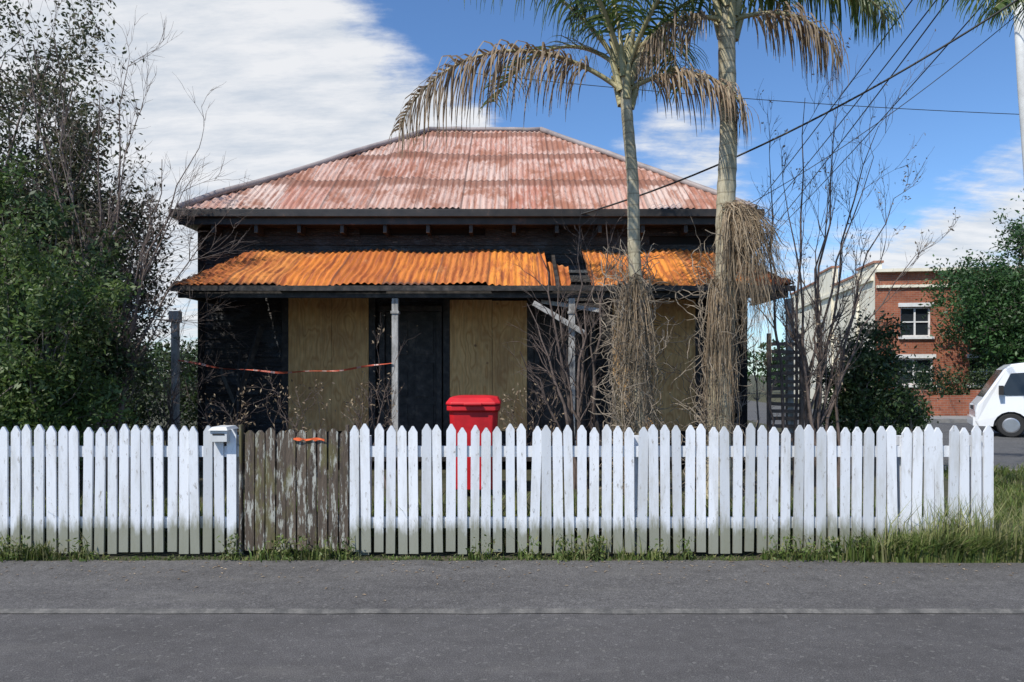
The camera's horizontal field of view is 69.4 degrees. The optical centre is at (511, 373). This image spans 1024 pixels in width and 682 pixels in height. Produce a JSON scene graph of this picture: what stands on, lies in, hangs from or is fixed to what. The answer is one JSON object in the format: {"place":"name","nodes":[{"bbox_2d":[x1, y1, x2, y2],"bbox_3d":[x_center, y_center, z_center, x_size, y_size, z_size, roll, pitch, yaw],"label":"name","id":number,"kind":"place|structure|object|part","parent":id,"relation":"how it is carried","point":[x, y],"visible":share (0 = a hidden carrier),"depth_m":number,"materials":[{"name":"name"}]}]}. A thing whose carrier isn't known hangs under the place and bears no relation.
{"place":"outdoors","nodes":[
{"label":"outdoors","id":0,"kind":"place"},
{"bbox_2d":[168,298,793,457],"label":"verandah posts","id":1,"kind":"object","parent":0,"point":[175,351],"visible":0.42,"depth_m":10.47,"materials":[{"name":"white wood"}]},
{"bbox_2d":[9,408,958,549],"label":"yard ground","id":2,"kind":"structure","parent":0,"point":[528,474],"depth_m":8.66,"materials":[{"name":"green plant"}]},
{"bbox_2d":[0,146,143,505],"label":"green bush","id":3,"kind":"object","parent":2,"relation":"on","point":[42,386],"visible":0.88,"depth_m":7.48,"materials":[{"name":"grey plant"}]},
{"bbox_2d":[0,182,151,490],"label":"dark shrub","id":4,"kind":"object","parent":2,"relation":"on","point":[105,340],"visible":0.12,"depth_m":8.95,"materials":[{"name":"green plant"}]},
{"bbox_2d":[0,0,251,463],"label":"overgrown tree","id":5,"kind":"object","parent":2,"relation":"on","point":[82,190],"visible":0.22,"depth_m":10.00,"materials":[{"name":"green plant"}]},
{"bbox_2d":[3,0,265,480],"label":"bare shrub","id":6,"kind":"object","parent":2,"relation":"on","point":[132,329],"visible":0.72,"depth_m":9.32,"materials":[{"name":"grey plant"}]},
{"bbox_2d":[91,335,197,437],"bbox_3d":[-10.858,-0.036,15.476,11.716,2.990,2.705,0,0,0],"label":"boundary scrub","id":7,"kind":"object","parent":2,"relation":"on","point":[156,352],"visible":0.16,"depth_m":15.20,"materials":[{"name":"green plant"}]},
{"bbox_2d":[123,309,231,477],"bbox_3d":[-4.467,0.269,9.910,1.414,2.270,1.088,0,0,29],"label":"bare shrub","id":8,"kind":"object","parent":2,"relation":"on","point":[169,407],"visible":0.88,"depth_m":9.77,"materials":[{"name":"brown plant"}]},
{"bbox_2d":[184,381,283,485],"bbox_3d":[-3.587,0.692,9.219,1.162,1.423,0.864,0,0,16],"label":"dry shrub","id":9,"kind":"object","parent":2,"relation":"on","point":[226,423],"visible":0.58,"depth_m":9.23,"materials":[{"name":"brown plant"}]},
{"bbox_2d":[238,368,334,466],"bbox_3d":[-2.740,0.660,9.230,1.117,1.486,0.646,0,0,12],"label":"dry shrub","id":10,"kind":"object","parent":2,"relation":"on","point":[296,425],"visible":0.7,"depth_m":9.20,"materials":[{"name":"brown plant"}]},
{"bbox_2d":[335,315,420,488],"bbox_3d":[-1.660,0.313,9.227,1.030,2.179,0.789,0,0,-17],"label":"dry shrub","id":11,"kind":"object","parent":2,"relation":"on","point":[362,406],"visible":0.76,"depth_m":9.21,"materials":[{"name":"brown plant"}]},
{"bbox_2d":[446,395,500,489],"bbox_3d":[-0.430,0.800,8.518,0.610,1.100,0.836,0,0,0],"label":"red wheelie bin","id":12,"kind":"object","parent":2,"relation":"on","point":[467,413],"visible":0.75,"depth_m":8.19,"materials":[{"name":"plastic"}]},
{"bbox_2d":[199,447,780,469],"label":"verandah floor","id":13,"kind":"structure","parent":2,"relation":"on","point":[443,458],"depth_m":10.55,"materials":[{"name":"brown wood"}]},
{"bbox_2d":[220,284,701,445],"bbox_3d":[-0.550,-0.130,11.475,8.166,2.640,1.029,0,0,0],"label":"joinery","id":14,"kind":"object","parent":13,"relation":"on","point":[420,382],"visible":0.45,"depth_m":11.90,"materials":[{"name":"black wood"}]},
{"bbox_2d":[288,298,368,431],"bbox_3d":[-2.955,-0.160,11.903,1.290,2.180,0.023,0,0,0],"label":"plywood panel","id":15,"kind":"object","parent":14,"relation":"attached to","point":[326,336],"visible":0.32,"depth_m":11.90,"materials":[{"name":"brown wood"}]},
{"bbox_2d":[450,300,526,430],"bbox_3d":[-0.380,-0.130,11.903,1.240,2.120,0.023,0,0,0],"label":"plywood panel","id":16,"kind":"object","parent":14,"relation":"attached to","point":[483,359],"visible":0.68,"depth_m":11.90,"materials":[{"name":"brown wood"}]},
{"bbox_2d":[612,299,694,430],"bbox_3d":[2.285,-0.140,11.903,1.330,2.140,0.023,0,0,0],"label":"plywood panel","id":17,"kind":"object","parent":14,"relation":"attached to","point":[675,389],"visible":0.36,"depth_m":11.89,"materials":[{"name":"brown wood"}]},
{"bbox_2d":[198,228,746,446],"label":"walls","id":18,"kind":"structure","parent":13,"relation":"on","point":[266,314],"depth_m":12.03,"materials":[{"name":"black wood"}]},
{"bbox_2d":[170,209,764,235],"bbox_3d":[-0.710,-2.408,15.300,9.320,0.355,7.500,0,0,0],"label":"gutter and eaves","id":19,"kind":"object","parent":18,"relation":"on","point":[385,220],"visible":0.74,"depth_m":11.64,"materials":[{"name":"black metal"}]},
{"bbox_2d":[181,130,716,208],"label":"roof","id":20,"kind":"structure","parent":19,"relation":"on","point":[500,169],"depth_m":12.74,"materials":[{"name":"metal"}]},
{"bbox_2d":[177,126,757,208],"bbox_3d":[-0.709,-3.844,15.300,9.187,2.553,7.383,0,0,0],"label":"ridge capping","id":21,"kind":"object","parent":20,"relation":"on","point":[355,151],"visible":0.54,"depth_m":13.57,"materials":[{"name":"red metal"}]},
{"bbox_2d":[581,0,1017,214],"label":"service cable","id":22,"kind":"object","parent":19,"relation":"attached to","point":[928,55],"visible":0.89,"depth_m":9.99,"materials":[{"name":"black rubber"}]},
{"bbox_2d":[700,10,1022,229],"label":"service cable","id":23,"kind":"object","parent":19,"relation":"attached to","point":[894,110],"visible":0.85,"depth_m":10.63,"materials":[{"name":"black rubber"}]},
{"bbox_2d":[170,254,795,305],"bbox_3d":[-0.410,-1.505,11.162,8.780,0.850,1.595,0,0,0],"label":"verandah frame","id":24,"kind":"object","parent":13,"relation":"on","point":[370,290],"visible":0.48,"depth_m":10.48,"materials":[{"name":"black wood"}]},
{"bbox_2d":[178,360,390,373],"bbox_3d":[-3.205,-0.101,10.450,3.030,0.197,0.020,0,0,0],"label":"hazard tape","id":25,"kind":"object","parent":24,"relation":"attached to","point":[280,372],"visible":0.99,"depth_m":10.45,"materials":[{"name":"red plastic"}]},
{"bbox_2d":[171,248,794,285],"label":"verandah roof","id":26,"kind":"structure","parent":24,"relation":"on","point":[375,267],"depth_m":11.10,"materials":[{"name":"orange metal"}]},
{"bbox_2d":[543,262,570,285],"bbox_3d":[0.664,-1.439,11.104,0.446,0.711,1.124,0,0,0],"label":"loose roof sheet","id":27,"kind":"object","parent":24,"relation":"on","point":[563,273],"visible":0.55,"depth_m":11.19,"materials":[{"name":"metal"}]},
{"bbox_2d":[767,333,803,457],"bbox_3d":[3.855,0.310,10.425,0.510,1.760,0.050,0,0,0],"label":"slatted screen","id":28,"kind":"object","parent":24,"relation":"attached to","point":[800,417],"visible":0.59,"depth_m":10.41,"materials":[{"name":"black wood"}]},
{"bbox_2d":[500,374,564,481],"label":"dry shrub","id":29,"kind":"object","parent":2,"relation":"on","point":[512,411],"visible":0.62,"depth_m":9.19,"materials":[{"name":"brown plant"}]},
{"bbox_2d":[504,199,626,488],"bbox_3d":[0.717,-0.409,8.771,1.735,3.633,1.789,0,0,0],"label":"bare shrub","id":30,"kind":"object","parent":2,"relation":"on","point":[569,411],"visible":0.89,"depth_m":8.95,"materials":[{"name":"brown plant"}]},
{"bbox_2d":[387,0,798,500],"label":"palm tree","id":31,"kind":"object","parent":2,"relation":"on","point":[634,308],"visible":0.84,"depth_m":8.23,"materials":[{"name":"brown plant"}]},
{"bbox_2d":[561,0,905,498],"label":"palm tree","id":32,"kind":"object","parent":2,"relation":"on","point":[737,224],"visible":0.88,"depth_m":8.17,"materials":[{"name":"brown plant"}]},
{"bbox_2d":[647,268,820,497],"bbox_3d":[2.595,0.032,8.846,2.066,2.746,1.267,0,0,-16],"label":"bare shrub","id":33,"kind":"object","parent":2,"relation":"on","point":[756,398],"visible":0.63,"depth_m":8.84,"materials":[{"name":"brown plant"}]},
{"bbox_2d":[740,29,960,486],"bbox_3d":[3.946,-1.367,9.142,2.731,5.544,1.344,0,0,-14],"label":"bare tree","id":34,"kind":"object","parent":2,"relation":"on","point":[815,419],"visible":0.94,"depth_m":9.05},
{"bbox_2d":[810,305,959,473],"bbox_3d":[5.189,0.237,10.575,1.712,2.451,1.714,0,0,-40],"label":"dark shrub","id":35,"kind":"object","parent":2,"relation":"on","point":[862,404],"visible":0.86,"depth_m":10.34,"materials":[{"name":"green plant"}]},
{"bbox_2d":[146,375,826,409],"bbox_3d":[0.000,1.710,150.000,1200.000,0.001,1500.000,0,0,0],"label":"ground","id":36,"kind":"structure","parent":0,"point":[752,386],"depth_m":71.27,"materials":[{"name":"soil"}]},
{"bbox_2d":[132,338,784,391],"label":"background trees","id":37,"kind":"object","parent":36,"relation":"on","point":[749,372],"visible":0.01,"depth_m":59.57,"materials":[{"name":"green plant"}]},
{"bbox_2d":[792,260,883,403],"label":"cream walls","id":38,"kind":"structure","parent":36,"relation":"on","point":[869,286],"depth_m":40.92,"materials":[{"name":"paint"}]},
{"bbox_2d":[798,320,824,350],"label":"side windows","id":39,"kind":"structure","parent":38,"relation":"attached to","point":[822,330],"depth_m":43.69,"materials":[{"name":"paint"}]},
{"bbox_2d":[914,390,980,415],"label":"brick wall","id":40,"kind":"structure","parent":36,"relation":"on","point":[949,405],"depth_m":27.30,"materials":[{"name":"brick"}]},
{"bbox_2d":[875,270,1023,394],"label":"brick walls","id":41,"kind":"structure","parent":36,"relation":"on","point":[911,295],"depth_m":33.69,"materials":[{"name":"red brick"}]},
{"bbox_2d":[896,302,996,386],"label":"windows","id":42,"kind":"structure","parent":41,"relation":"attached to","point":[915,318],"depth_m":33.84,"materials":[{"name":"paint"}]},
{"bbox_2d":[874,266,1023,287],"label":"cornice","id":43,"kind":"structure","parent":41,"relation":"attached to","point":[901,270],"depth_m":33.60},
{"bbox_2d":[905,362,1020,394],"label":"hedge","id":44,"kind":"object","parent":36,"relation":"on","point":[956,381],"visible":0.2,"depth_m":28.05,"materials":[{"name":"green plant"}]},
{"bbox_2d":[910,189,1023,379],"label":"street tree","id":45,"kind":"object","parent":36,"relation":"on","point":[993,327],"visible":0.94,"depth_m":29.37,"materials":[{"name":"green plant"}]},
{"bbox_2d":[0,613,1023,681],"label":"road","id":46,"kind":"structure","parent":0,"point":[522,647],"depth_m":4.18,"materials":[{"name":"grey asphalt"}]},
{"bbox_2d":[0,608,1023,613],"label":"footpath seam","id":47,"kind":"object","parent":46,"relation":"on","point":[496,611],"visible":1,"depth_m":4.78,"materials":[{"name":"concrete"}]},
{"bbox_2d":[0,560,1023,608],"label":"footpath","id":48,"kind":"structure","parent":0,"point":[479,584],"depth_m":5.34,"materials":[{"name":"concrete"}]},
{"bbox_2d":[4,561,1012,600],"bbox_3d":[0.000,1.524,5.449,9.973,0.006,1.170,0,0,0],"label":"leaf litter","id":49,"kind":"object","parent":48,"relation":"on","point":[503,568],"visible":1,"depth_m":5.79,"materials":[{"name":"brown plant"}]},
{"bbox_2d":[0,0,1023,374],"label":"sky","id":50,"kind":"structure","parent":0,"point":[305,82],"materials":[{"name":"blue"}]},
{"bbox_2d":[0,390,1023,562],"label":"grass verge","id":51,"kind":"object","parent":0,"point":[166,554],"depth_m":6.29,"materials":[{"name":"plant"}]},
{"bbox_2d":[0,424,238,554],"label":"white picket fence","id":52,"kind":"object","parent":51,"relation":"on","point":[69,521],"visible":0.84,"depth_m":6.20,"materials":[{"name":"paint"}]},
{"bbox_2d":[208,425,237,441],"bbox_3d":[-2.435,0.503,6.240,0.162,0.123,0.258,0,0,0],"label":"letterbox","id":53,"kind":"object","parent":52,"relation":"attached to","point":[220,433],"visible":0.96,"depth_m":6.13,"materials":[{"name":"paint"}]},
{"bbox_2d":[0,533,959,563],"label":"broadleaf weeds","id":54,"kind":"object","parent":51,"relation":"on","point":[595,546],"visible":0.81,"depth_m":6.07,"materials":[{"name":"green plant"}]},
{"bbox_2d":[0,490,1023,561],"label":"tall weeds","id":55,"kind":"object","parent":51,"relation":"on","point":[973,528],"visible":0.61,"depth_m":6.06,"materials":[{"name":"green plant"}]},
{"bbox_2d":[349,423,993,554],"bbox_3d":[1.340,1.007,6.281,5.420,1.186,0.178,0,0,0],"label":"white picket fence","id":56,"kind":"object","parent":51,"relation":"on","point":[899,461],"visible":0.93,"depth_m":6.20,"materials":[{"name":"paint"}]},
{"bbox_2d":[239,425,349,555],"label":"wooden gate","id":57,"kind":"structure","parent":56,"relation":"attached to","point":[278,509],"depth_m":6.21,"materials":[{"name":"wood"}]},
{"bbox_2d":[293,438,323,440],"bbox_3d":[-1.700,0.550,6.188,0.260,0.032,0.012,0,0,0],"label":"orange rag","id":58,"kind":"object","parent":57,"relation":"attached to","point":[300,439],"visible":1,"depth_m":6.19,"materials":[{"name":"fabric"}]},
{"bbox_2d":[824,392,931,445],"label":"dark shrub","id":59,"kind":"object","parent":51,"relation":"on","point":[905,423],"visible":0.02,"depth_m":14.23,"materials":[{"name":"green plant"}]},
{"bbox_2d":[915,0,1023,36],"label":"palm tree","id":60,"kind":"object","parent":51,"relation":"on","point":[999,5],"visible":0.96,"depth_m":10.00,"materials":[{"name":"green plant"}]},
{"bbox_2d":[476,73,1018,114],"bbox_3d":[13.999,-15.101,39.999,32.003,2.337,0.038,0,0,0],"label":"power line","id":61,"kind":"object","parent":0,"point":[802,102],"visible":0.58,"depth_m":39.99,"materials":[{"name":"black rubber"}]},
{"bbox_2d":[747,400,1023,468],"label":"side street","id":62,"kind":"structure","parent":0,"point":[1008,450],"depth_m":19.07,"materials":[{"name":"grey asphalt"}]},
{"bbox_2d":[967,363,1023,436],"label":"parked van","id":63,"kind":"object","parent":62,"relation":"on","point":[996,404],"visible":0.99,"depth_m":19.45,"materials":[{"name":"white paint"}]},
{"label":"windows","id":64,"kind":"part","parent":63,"relation":"part of","materials":[{"name":"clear glass"}]},
{"bbox_2d":[1013,2,1023,174],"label":"utility pole","id":65,"kind":"object","parent":62,"relation":"on","point":[1019,45],"visible":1,"depth_m":13.96,"materials":[{"name":"concrete"}]},
{"bbox_2d":[756,0,912,204],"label":"power line","id":66,"kind":"object","parent":65,"relation":"attached to","point":[840,96],"visible":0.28,"depth_m":20.97,"materials":[{"name":"black rubber"}]},
{"bbox_2d":[765,0,936,213],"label":"power line","id":67,"kind":"object","parent":65,"relation":"attached to","point":[863,94],"visible":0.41,"depth_m":20.54,"materials":[{"name":"black rubber"}]},
{"bbox_2d":[775,0,948,224],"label":"power line","id":68,"kind":"object","parent":65,"relation":"attached to","point":[877,94],"visible":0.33,"depth_m":19.12,"materials":[{"name":"black rubber"}]},
{"bbox_2d":[776,4,982,230],"bbox_3d":[13.600,-7.982,36.925,0.030,1.063,46.650,0,0,8],"label":"power line","id":69,"kind":"object","parent":65,"relation":"attached to","point":[892,106],"visible":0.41,"depth_m":21.54,"materials":[{"name":"black rubber"}]},
{"bbox_2d":[924,416,967,422],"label":"footpath","id":70,"kind":"structure","parent":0,"point":[951,419],"depth_m":25.40,"materials":[{"name":"concrete"}]}
]}

